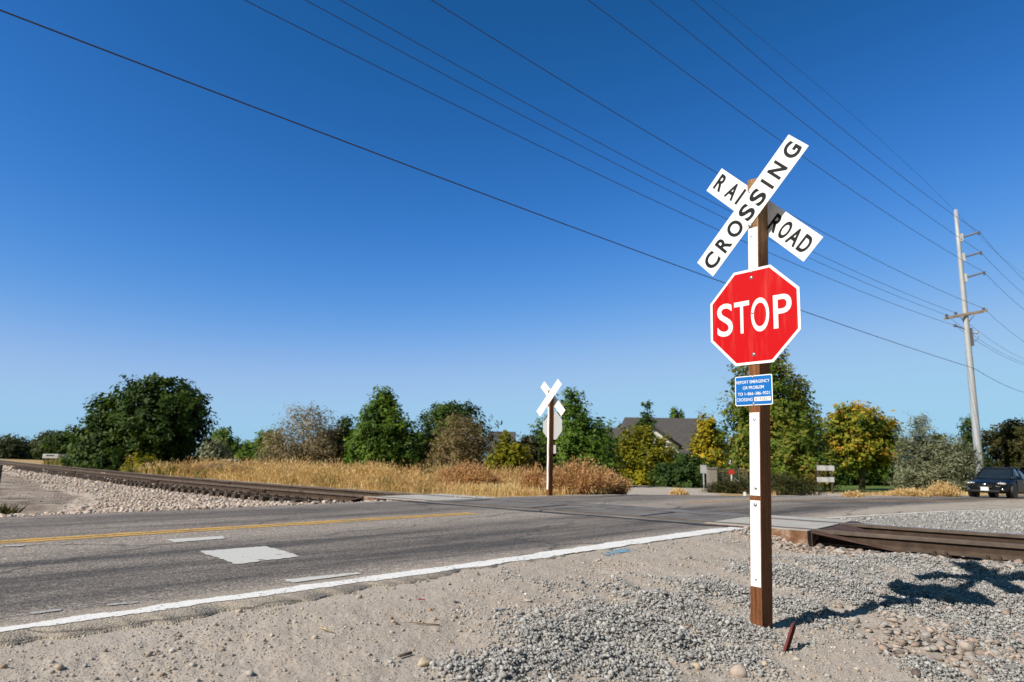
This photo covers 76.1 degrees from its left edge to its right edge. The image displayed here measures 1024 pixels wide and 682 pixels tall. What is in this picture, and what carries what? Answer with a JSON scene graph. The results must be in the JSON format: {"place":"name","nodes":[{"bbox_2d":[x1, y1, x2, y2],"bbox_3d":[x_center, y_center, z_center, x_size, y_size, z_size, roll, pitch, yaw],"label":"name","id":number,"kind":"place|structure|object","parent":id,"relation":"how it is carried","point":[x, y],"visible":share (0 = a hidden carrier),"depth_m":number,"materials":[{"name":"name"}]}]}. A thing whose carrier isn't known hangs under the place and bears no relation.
{"place":"outdoors","nodes":[
{"label":"outdoors","id":0,"kind":"place"},
{"bbox_2d":[42,458,251,477],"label":"field grass","id":1,"kind":"structure","parent":0,"point":[53,462],"depth_m":35.18,"materials":[{"name":"plant"}]},
{"bbox_2d":[42,454,633,496],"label":"dry grass","id":2,"kind":"structure","parent":0,"point":[336,485],"depth_m":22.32,"materials":[{"name":"plant"}]},
{"bbox_2d":[487,431,515,457],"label":"house","id":3,"kind":"structure","parent":0,"point":[497,439],"depth_m":67.77,"materials":[{"name":"grey"}]},
{"bbox_2d":[0,459,1023,681],"bbox_3d":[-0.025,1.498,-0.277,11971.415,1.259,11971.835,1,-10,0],"label":"ground","id":4,"kind":"structure","parent":0,"point":[261,667],"depth_m":4.05,"materials":[{"name":"gravel"}]},
{"bbox_2d":[0,501,26,514],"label":"green weed","id":5,"kind":"object","parent":4,"relation":"on","point":[14,510],"visible":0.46,"depth_m":11.00,"materials":[{"name":"green plant"}]},
{"bbox_2d":[0,433,32,459],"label":"deciduous tree","id":6,"kind":"object","parent":4,"relation":"on","point":[9,445],"visible":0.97,"depth_m":117.56,"materials":[{"name":"green plant"}]},
{"bbox_2d":[14,435,39,459],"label":"deciduous tree","id":7,"kind":"object","parent":4,"relation":"on","point":[29,446],"visible":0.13,"depth_m":121.67,"materials":[{"name":"green plant"}]},
{"bbox_2d":[27,429,64,459],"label":"deciduous tree","id":8,"kind":"object","parent":4,"relation":"on","point":[36,452],"visible":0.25,"depth_m":116.86,"materials":[{"name":"green plant"}]},
{"bbox_2d":[42,454,65,460],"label":"trailer","id":9,"kind":"object","parent":4,"relation":"on","point":[49,456],"visible":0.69,"depth_m":95.16,"materials":[{"name":"white metal"}]},
{"bbox_2d":[38,429,77,459],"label":"deciduous tree","id":10,"kind":"object","parent":4,"relation":"on","point":[53,446],"visible":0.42,"depth_m":101.72,"materials":[{"name":"green plant"}]},
{"bbox_2d":[91,444,129,470],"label":"olive shrub","id":11,"kind":"object","parent":4,"relation":"on","point":[110,460],"visible":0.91,"depth_m":40.93,"materials":[{"name":"green plant"}]},
{"bbox_2d":[56,372,220,468],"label":"deciduous tree","id":12,"kind":"object","parent":4,"relation":"on","point":[161,421],"visible":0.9,"depth_m":45.68,"materials":[{"name":"green plant"}]},
{"bbox_2d":[0,475,282,515],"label":"roadside grit","id":13,"kind":"object","parent":4,"relation":"on","point":[78,494],"visible":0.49,"depth_m":15.66,"materials":[{"name":"gravel"}]},
{"bbox_2d":[118,452,164,471],"bbox_3d":[-22.149,7.298,39.184,2.714,1.277,2.051,10,-14,-42],"label":"olive shrub","id":14,"kind":"object","parent":4,"relation":"on","point":[141,459],"visible":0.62,"depth_m":38.88,"materials":[{"name":"yellow plant"}]},
{"bbox_2d":[192,435,235,462],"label":"deciduous tree","id":15,"kind":"object","parent":4,"relation":"on","point":[212,449],"visible":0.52,"depth_m":82.64,"materials":[{"name":"green plant"}]},
{"bbox_2d":[195,463,253,473],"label":"dry bush","id":16,"kind":"object","parent":4,"relation":"on","point":[221,465],"visible":0.22,"depth_m":33.20,"materials":[{"name":"beige plant"}]},
{"bbox_2d":[208,425,241,458],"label":"deciduous tree","id":17,"kind":"object","parent":4,"relation":"on","point":[223,433],"visible":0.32,"depth_m":97.91,"materials":[{"name":"green plant"}]},
{"bbox_2d":[0,463,485,516],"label":"ballast","id":18,"kind":"structure","parent":4,"relation":"on","point":[117,499],"depth_m":15.23,"materials":[{"name":"gravel"}]},
{"bbox_2d":[258,494,284,501],"bbox_3d":[-5.939,4.470,18.664,0.230,0.230,2.600,-9,-14,42],"label":"railroad tie","id":19,"kind":"object","parent":18,"relation":"on","point":[264,498],"visible":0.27,"depth_m":17.79,"materials":[{"name":"wood"}]},
{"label":"railroad tie","id":20,"kind":"object","parent":18,"relation":"on","visible":0},
{"bbox_2d":[0,460,1023,543],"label":"rail","id":21,"kind":"object","parent":20,"relation":"on","point":[959,534],"visible":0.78,"depth_m":12.36,"materials":[{"name":"metal"}]},
{"bbox_2d":[0,462,1023,560],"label":"rail","id":22,"kind":"object","parent":20,"relation":"on","point":[983,549],"visible":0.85,"depth_m":8.84,"materials":[{"name":"metal"}]},
{"bbox_2d":[230,440,256,462],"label":"deciduous tree","id":23,"kind":"object","parent":4,"relation":"on","point":[244,450],"visible":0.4,"depth_m":96.91,"materials":[{"name":"green plant"}]},
{"bbox_2d":[250,428,284,461],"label":"deciduous tree","id":24,"kind":"object","parent":4,"relation":"on","point":[260,438],"visible":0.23,"depth_m":58.61,"materials":[{"name":"green plant"}]},
{"bbox_2d":[250,401,350,466],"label":"feathery tree","id":25,"kind":"object","parent":4,"relation":"on","point":[307,447],"visible":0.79,"depth_m":42.83,"materials":[{"name":"grey plant"}]},
{"bbox_2d":[291,464,337,477],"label":"dry bush","id":26,"kind":"object","parent":4,"relation":"on","point":[315,469],"visible":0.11,"depth_m":29.09,"materials":[{"name":"beige plant"}]},
{"bbox_2d":[200,462,438,493],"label":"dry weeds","id":27,"kind":"object","parent":4,"relation":"on","point":[293,479],"visible":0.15,"depth_m":23.20,"materials":[{"name":"plant"}]},
{"bbox_2d":[313,414,354,467],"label":"deciduous tree","id":28,"kind":"object","parent":4,"relation":"on","point":[347,421],"visible":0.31,"depth_m":44.12,"materials":[{"name":"green plant"}]},
{"bbox_2d":[337,460,402,480],"bbox_3d":[-6.213,5.657,28.443,3.111,1.022,2.555,1,-10,0],"label":"dry bush","id":29,"kind":"object","parent":4,"relation":"on","point":[371,470],"visible":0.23,"depth_m":28.07,"materials":[{"name":"beige plant"}]},
{"bbox_2d":[339,384,425,471],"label":"deciduous tree","id":30,"kind":"object","parent":4,"relation":"on","point":[380,433],"visible":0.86,"depth_m":41.60,"materials":[{"name":"green plant"}]},
{"bbox_2d":[418,656,431,666],"bbox_3d":[-0.451,1.658,3.375,0.082,0.052,0.058,9,-13,-39],"label":"stone","id":31,"kind":"object","parent":4,"relation":"on","point":[424,661],"visible":0.94,"depth_m":3.36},
{"bbox_2d":[405,400,502,471],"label":"deciduous tree","id":32,"kind":"object","parent":4,"relation":"on","point":[441,412],"visible":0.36,"depth_m":45.54,"materials":[{"name":"green plant"}]},
{"bbox_2d":[418,410,496,476],"bbox_3d":[-2.769,6.057,37.256,5.265,4.251,4.057,1,-10,0],"label":"feathery tree","id":33,"kind":"object","parent":4,"relation":"on","point":[450,454],"visible":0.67,"depth_m":36.88,"materials":[{"name":"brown plant"}]},
{"bbox_2d":[435,459,500,486],"bbox_3d":[-1.649,4.947,24.509,2.479,1.134,2.082,1,-10,0],"label":"dry bush","id":34,"kind":"object","parent":4,"relation":"on","point":[478,474],"visible":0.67,"depth_m":24.08,"materials":[{"name":"plant"}]},
{"bbox_2d":[483,429,532,479],"bbox_3d":[-0.275,5.795,32.414,3.038,2.798,2.496,1,-10,0],"label":"shrub","id":35,"kind":"object","parent":4,"relation":"on","point":[511,454],"visible":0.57,"depth_m":32.11,"materials":[{"name":"yellow plant"}]},
{"bbox_2d":[0,532,1023,681],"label":"pebbles","id":36,"kind":"object","parent":4,"relation":"on","point":[59,666],"visible":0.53,"depth_m":4.13,"materials":[{"name":"gravel"}]},
{"bbox_2d":[514,430,546,471],"bbox_3d":[0.997,6.173,34.500,2.716,2.980,2.618,1,-10,0],"label":"shrub","id":37,"kind":"object","parent":4,"relation":"on","point":[527,441],"visible":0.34,"depth_m":34.21,"materials":[{"name":"green plant"}]},
{"bbox_2d":[519,462,546,491],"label":"dry bush","id":38,"kind":"object","parent":4,"relation":"on","point":[533,478],"visible":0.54,"depth_m":20.87,"materials":[{"name":"plant"}]},
{"bbox_2d":[537,379,564,495],"bbox_3d":[1.050,2.851,18.030,0.156,3.567,1.013,10,-13,-39],"label":"railroad crossing sign","id":39,"kind":"object","parent":4,"relation":"on","point":[552,425],"visible":0.95,"depth_m":18.06,"materials":[{"name":"metal"}]},
{"bbox_2d":[528,386,627,474],"bbox_3d":[3.329,5.432,37.224,6.420,5.872,5.617,1,-10,0],"label":"deciduous tree","id":40,"kind":"object","parent":4,"relation":"on","point":[580,437],"visible":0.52,"depth_m":36.62,"materials":[{"name":"green plant"}]},
{"bbox_2d":[538,453,623,494],"bbox_3d":[2.189,4.181,20.554,2.720,1.336,2.350,1,-10,0],"label":"dry bush","id":41,"kind":"object","parent":4,"relation":"on","point":[585,477],"visible":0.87,"depth_m":20.03,"materials":[{"name":"plant"}]},
{"bbox_2d":[600,467,633,494],"bbox_3d":[3.154,4.500,21.013,1.552,0.928,1.258,1,-10,0],"label":"dry bush","id":42,"kind":"object","parent":4,"relation":"on","point":[625,488],"visible":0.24,"depth_m":20.76,"materials":[{"name":"plant"}]},
{"bbox_2d":[610,422,680,485],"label":"shrub","id":43,"kind":"object","parent":4,"relation":"on","point":[642,460],"visible":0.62,"depth_m":44.42,"materials":[{"name":"yellow plant"}]},
{"bbox_2d":[634,400,658,446],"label":"conifer","id":44,"kind":"object","parent":4,"relation":"on","point":[646,418],"visible":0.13,"depth_m":65.42,"materials":[{"name":"green plant"}]},
{"bbox_2d":[608,417,725,471],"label":"house","id":45,"kind":"structure","parent":4,"relation":"on","point":[680,429],"depth_m":75.11,"materials":[{"name":"grey"}]},
{"bbox_2d":[669,406,684,417],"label":"deciduous tree","id":46,"kind":"object","parent":4,"relation":"on","point":[675,413],"visible":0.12,"depth_m":94.46,"materials":[{"name":"green plant"}]},
{"bbox_2d":[668,486,690,494],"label":"dry bush","id":47,"kind":"object","parent":4,"relation":"on","point":[678,491],"visible":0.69,"depth_m":21.84,"materials":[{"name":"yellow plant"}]},
{"bbox_2d":[645,449,725,487],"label":"shrub","id":48,"kind":"object","parent":4,"relation":"on","point":[684,471],"visible":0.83,"depth_m":40.57,"materials":[{"name":"green plant"}]},
{"bbox_2d":[682,406,733,481],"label":"autumn tree","id":49,"kind":"object","parent":4,"relation":"on","point":[703,443],"visible":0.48,"depth_m":50.91,"materials":[{"name":"yellow plant"}]},
{"bbox_2d":[699,477,749,493],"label":"shrub","id":50,"kind":"object","parent":4,"relation":"on","point":[734,487],"visible":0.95,"depth_m":29.03,"materials":[{"name":"green plant"}]},
{"bbox_2d":[717,469,747,488],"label":"chain link fence","id":51,"kind":"object","parent":4,"relation":"on","point":[732,475],"visible":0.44,"depth_m":40.21,"materials":[{"name":"black metal"}]},
{"bbox_2d":[729,664,746,677],"bbox_3d":[1.299,1.898,3.747,0.099,0.088,0.070,1,-10,0],"label":"stone","id":52,"kind":"object","parent":4,"relation":"on","point":[738,670],"visible":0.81,"depth_m":3.73,"materials":[{"name":"stone"}]},
{"bbox_2d":[697,135,822,627],"bbox_3d":[1.894,0.473,4.995,0.159,4.157,1.010,11,-14,-37],"label":"railroad crossing sign","id":53,"kind":"object","parent":4,"relation":"on","point":[755,312],"visible":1,"depth_m":5.05,"materials":[{"name":"metal"}]},
{"bbox_2d":[711,345,846,491],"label":"deciduous tree","id":54,"kind":"object","parent":4,"relation":"on","point":[795,448],"visible":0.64,"depth_m":43.42,"materials":[{"name":"green plant"}]},
{"bbox_2d":[783,622,795,653],"bbox_3d":[1.788,1.967,4.251,0.028,0.239,0.272,-9,-14,42],"label":"steel stake","id":55,"kind":"object","parent":4,"relation":"on","point":[790,635],"visible":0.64,"depth_m":4.28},
{"bbox_2d":[771,470,828,495],"bbox_3d":[11.163,5.728,26.325,3.092,1.221,2.242,1,-10,0],"label":"shrub","id":56,"kind":"object","parent":4,"relation":"on","point":[795,487],"visible":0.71,"depth_m":25.98,"materials":[{"name":"green plant"}]},
{"bbox_2d":[816,463,834,492],"bbox_3d":[17.411,7.601,36.322,1.006,1.650,0.120,1,-10,0],"label":"double board","id":57,"kind":"object","parent":4,"relation":"on","point":[830,468],"visible":0.97,"depth_m":36.31,"materials":[{"name":"white wood"}]},
{"bbox_2d":[840,489,865,496],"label":"dry bush","id":58,"kind":"object","parent":4,"relation":"on","point":[851,494],"visible":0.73,"depth_m":24.28,"materials":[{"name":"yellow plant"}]},
{"bbox_2d":[814,400,908,489],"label":"autumn tree","id":59,"kind":"object","parent":4,"relation":"on","point":[862,440],"visible":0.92,"depth_m":56.30,"materials":[{"name":"yellow plant"}]},
{"bbox_2d":[832,461,911,485],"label":"shrub","id":60,"kind":"object","parent":4,"relation":"on","point":[877,478],"visible":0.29,"depth_m":72.57,"materials":[{"name":"green plant"}]},
{"bbox_2d":[729,526,1023,678],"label":"trackside ballast","id":61,"kind":"structure","parent":4,"relation":"on","point":[951,648],"depth_m":5.07,"materials":[{"name":"gravel"}]},
{"bbox_2d":[811,530,913,553],"bbox_3d":[4.611,2.666,8.617,1.198,0.228,0.245,-8,-13,39],"label":"deflector plate","id":62,"kind":"object","parent":61,"relation":"on","point":[814,536],"visible":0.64,"depth_m":8.75,"materials":[{"name":"metal"}]},
{"bbox_2d":[823,524,905,551],"bbox_3d":[5.115,2.808,9.347,1.007,0.228,1.320,-8,-13,40],"label":"deflector plate","id":63,"kind":"object","parent":61,"relation":"on","point":[843,527],"visible":0.25,"depth_m":9.76,"materials":[{"name":"metal"}]},
{"bbox_2d":[885,487,934,496],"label":"dry bush","id":64,"kind":"object","parent":4,"relation":"on","point":[913,491],"visible":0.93,"depth_m":29.02,"materials":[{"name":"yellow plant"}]},
{"bbox_2d":[883,411,974,490],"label":"olive tree","id":65,"kind":"object","parent":4,"relation":"on","point":[910,475],"visible":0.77,"depth_m":45.86,"materials":[{"name":"green plant"}]},
{"bbox_2d":[926,480,963,496],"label":"dry bush","id":66,"kind":"object","parent":4,"relation":"on","point":[945,489],"visible":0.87,"depth_m":31.02,"materials":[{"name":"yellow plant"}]},
{"bbox_2d":[921,432,984,491],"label":"olive shrub","id":67,"kind":"object","parent":4,"relation":"on","point":[969,463],"visible":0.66,"depth_m":44.80,"materials":[{"name":"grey plant"}]},
{"bbox_2d":[944,209,987,473],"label":"utility pole","id":68,"kind":"object","parent":4,"relation":"on","point":[969,344],"visible":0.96,"depth_m":58.05,"materials":[{"name":"weathered grey wood"}]},
{"bbox_2d":[0,9,1021,391],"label":"power line","id":69,"kind":"object","parent":68,"relation":"attached to","point":[372,151],"visible":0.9,"depth_m":20.38,"materials":[{"name":"metal"}]},
{"bbox_2d":[244,0,1020,363],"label":"power line","id":70,"kind":"object","parent":68,"relation":"attached to","point":[536,144],"visible":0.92,"depth_m":26.29,"materials":[{"name":"metal"}]},
{"bbox_2d":[305,0,1021,361],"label":"power line","id":71,"kind":"object","parent":68,"relation":"attached to","point":[581,146],"visible":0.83,"depth_m":28.22,"materials":[{"name":"metal"}]},
{"bbox_2d":[340,0,1023,358],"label":"power line","id":72,"kind":"object","parent":68,"relation":"attached to","point":[597,141],"visible":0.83,"depth_m":28.20,"materials":[{"name":"metal"}]},
{"bbox_2d":[431,0,1022,340],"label":"power line","id":73,"kind":"object","parent":68,"relation":"attached to","point":[663,141],"visible":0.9,"depth_m":28.27,"materials":[{"name":"metal"}]},
{"bbox_2d":[588,0,1021,307],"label":"power line","id":74,"kind":"object","parent":68,"relation":"attached to","point":[775,137],"visible":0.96,"depth_m":35.14,"materials":[{"name":"metal"}]},
{"bbox_2d":[649,0,1023,293],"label":"power line","id":75,"kind":"object","parent":68,"relation":"attached to","point":[817,133],"visible":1,"depth_m":39.16,"materials":[{"name":"metal"}]},
{"bbox_2d":[693,0,1021,277],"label":"power line","id":76,"kind":"object","parent":68,"relation":"attached to","point":[836,124],"visible":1,"depth_m":41.53,"materials":[{"name":"metal"}]},
{"bbox_2d":[715,2,1017,269],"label":"power line","id":77,"kind":"object","parent":68,"relation":"attached to","point":[850,113],"visible":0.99,"depth_m":46.68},
{"bbox_2d":[955,414,991,474],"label":"conifer","id":78,"kind":"object","parent":4,"relation":"on","point":[967,431],"visible":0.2,"depth_m":61.22,"materials":[{"name":"green plant"}]},
{"bbox_2d":[980,417,1023,469],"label":"deciduous tree","id":79,"kind":"object","parent":4,"relation":"on","point":[1005,443],"visible":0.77,"depth_m":60.76,"materials":[{"name":"green plant"}]},
{"bbox_2d":[0,495,1023,646],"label":"road","id":80,"kind":"structure","parent":0,"point":[76,577],"depth_m":6.85,"materials":[{"name":"asphalt"}]},
{"bbox_2d":[164,536,226,541],"bbox_3d":[-3.401,2.161,7.150,0.688,0.001,0.327,11,-14,-43],"label":"worn paint marking","id":81,"kind":"object","parent":80,"relation":"on","point":[194,539],"visible":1,"depth_m":7.10,"materials":[{"name":"paint"}]},
{"bbox_2d":[0,512,465,541],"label":"line marking","id":82,"kind":"object","parent":80,"relation":"on","point":[206,528],"visible":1,"depth_m":8.17,"materials":[{"name":"yellow paint"}]},
{"bbox_2d":[0,513,476,543],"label":"line marking","id":83,"kind":"object","parent":80,"relation":"on","point":[215,529],"visible":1,"depth_m":7.97,"materials":[{"name":"yellow paint"}]},
{"bbox_2d":[201,546,301,563],"bbox_3d":[-2.408,1.984,6.092,0.715,0.001,1.048,10,-14,-42],"label":"worn paint marking","id":84,"kind":"object","parent":80,"relation":"on","point":[236,555],"visible":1,"depth_m":6.08,"materials":[{"name":"paint"}]},
{"bbox_2d":[283,572,359,582],"bbox_3d":[-1.414,1.797,4.980,0.693,0.001,0.168,9,-13,-39],"label":"worn paint marking","id":85,"kind":"object","parent":80,"relation":"on","point":[310,578],"visible":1,"depth_m":4.95,"materials":[{"name":"paint"}]},
{"bbox_2d":[0,527,743,631],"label":"edge line marking","id":86,"kind":"object","parent":80,"relation":"on","point":[544,554],"visible":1,"depth_m":4.96,"materials":[{"name":"white paint"}]},
{"bbox_2d":[363,496,424,501],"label":"crossing panel","id":87,"kind":"object","parent":80,"relation":"on","point":[368,498],"visible":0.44,"depth_m":14.86,"materials":[{"name":"concrete"}]},
{"bbox_2d":[383,495,474,500],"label":"crossing panel","id":88,"kind":"object","parent":80,"relation":"on","point":[430,497],"visible":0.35,"depth_m":15.28,"materials":[{"name":"concrete"}]},
{"bbox_2d":[428,494,498,497],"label":"crossing panel","id":89,"kind":"object","parent":80,"relation":"on","point":[462,496],"visible":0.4,"depth_m":16.27,"materials":[{"name":"concrete"}]},
{"bbox_2d":[423,501,541,510],"bbox_3d":[-0.638,3.371,13.002,3.153,0.208,0.190,-8,-14,40],"label":"crossing panel","id":90,"kind":"object","parent":80,"relation":"on","point":[485,506],"visible":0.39,"depth_m":12.82,"materials":[{"name":"concrete"}]},
{"bbox_2d":[440,499,588,508],"bbox_3d":[-0.051,3.505,13.678,3.152,0.208,1.300,-8,-14,40],"label":"crossing panel","id":91,"kind":"object","parent":80,"relation":"on","point":[508,503],"visible":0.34,"depth_m":13.60,"materials":[{"name":"concrete"}]},
{"bbox_2d":[487,498,607,505],"bbox_3d":[0.685,3.672,14.525,3.147,0.208,0.630,-8,-14,40],"label":"crossing panel","id":92,"kind":"object","parent":80,"relation":"on","point":[550,501],"visible":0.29,"depth_m":14.51,"materials":[{"name":"concrete"}]},
{"bbox_2d":[374,498,743,527],"bbox_3d":[0.142,3.125,12.098,8.860,0.001,0.257,-8,-14,40],"label":"tar seam","id":93,"kind":"object","parent":80,"relation":"on","point":[576,514],"visible":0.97,"depth_m":11.28,"materials":[{"name":"asphalt"}]},
{"bbox_2d":[542,510,705,523],"bbox_3d":[1.782,3.040,10.970,3.101,0.208,0.190,-8,-14,40],"label":"crossing panel","id":94,"kind":"object","parent":80,"relation":"on","point":[625,516],"visible":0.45,"depth_m":10.87,"materials":[{"name":"concrete"}]},
{"bbox_2d":[556,507,740,520],"bbox_3d":[2.368,3.173,11.648,3.101,0.208,1.300,-8,-14,40],"label":"crossing panel","id":95,"kind":"object","parent":80,"relation":"on","point":[690,516],"visible":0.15,"depth_m":11.55,"materials":[{"name":"concrete"}]},
{"bbox_2d":[606,505,749,515],"bbox_3d":[3.102,3.341,12.497,3.099,0.208,0.630,-8,-14,40],"label":"crossing panel","id":96,"kind":"object","parent":80,"relation":"on","point":[740,514],"visible":0.26,"depth_m":12.49,"materials":[{"name":"concrete"}]},
{"bbox_2d":[703,522,811,545],"bbox_3d":[3.533,2.797,9.498,1.500,0.212,0.202,-8,-14,40],"label":"crossing panel","id":97,"kind":"object","parent":80,"relation":"on","point":[795,536],"visible":0.46,"depth_m":9.10,"materials":[{"name":"concrete"}]},
{"bbox_2d":[717,517,839,528],"bbox_3d":[4.122,2.931,10.180,1.500,0.212,1.300,-8,-14,40],"label":"crossing panel","id":98,"kind":"object","parent":80,"relation":"on","point":[795,523],"visible":0.28,"depth_m":10.09,"materials":[{"name":"concrete"}]},
{"bbox_2d":[771,515,852,522],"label":"crossing panel","id":99,"kind":"object","parent":80,"relation":"on","point":[807,518],"visible":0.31,"depth_m":10.94,"materials":[{"name":"concrete"}]},
{"bbox_2d":[697,499,1001,501],"bbox_3d":[23.704,7.450,30.800,50.540,1.005,1.433,10,-13,-39],"label":"line marking","id":100,"kind":"object","parent":80,"relation":"on","point":[831,500],"visible":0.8,"depth_m":18.74,"materials":[{"name":"yellow paint"}]},
{"bbox_2d":[830,509,1017,517],"bbox_3d":[25.734,6.905,27.638,52.459,1.006,1.211,10,-14,-40],"label":"edge line marking","id":101,"kind":"object","parent":80,"relation":"on","point":[906,513],"visible":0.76,"depth_m":12.87,"materials":[{"name":"white paint"}]},
{"bbox_2d":[966,467,1023,498],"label":"sedan car","id":102,"kind":"object","parent":80,"relation":"on","point":[997,481],"visible":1,"depth_m":31.71,"materials":[{"name":"paint"}]},
{"bbox_2d":[0,0,1023,460],"label":"sky","id":103,"kind":"structure","parent":0,"point":[151,221],"materials":[{"name":"blue"}]},
{"bbox_2d":[373,538,1023,681],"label":"gravel","id":104,"kind":"structure","parent":0,"point":[793,572],"depth_m":4.80,"materials":[{"name":"gravel"}]},
{"bbox_2d":[706,467,717,488],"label":"gate pillar","id":105,"kind":"structure","parent":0,"point":[711,475],"depth_m":39.00,"materials":[{"name":"concrete"}]},
{"bbox_2d":[771,490,1001,495],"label":"verge grass","id":106,"kind":"structure","parent":0,"point":[885,494],"depth_m":34.20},
{"bbox_2d":[838,509,1023,533],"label":"shoulder gravel","id":107,"kind":"structure","parent":0,"point":[1004,513],"depth_m":11.90,"materials":[{"name":"gravel"}]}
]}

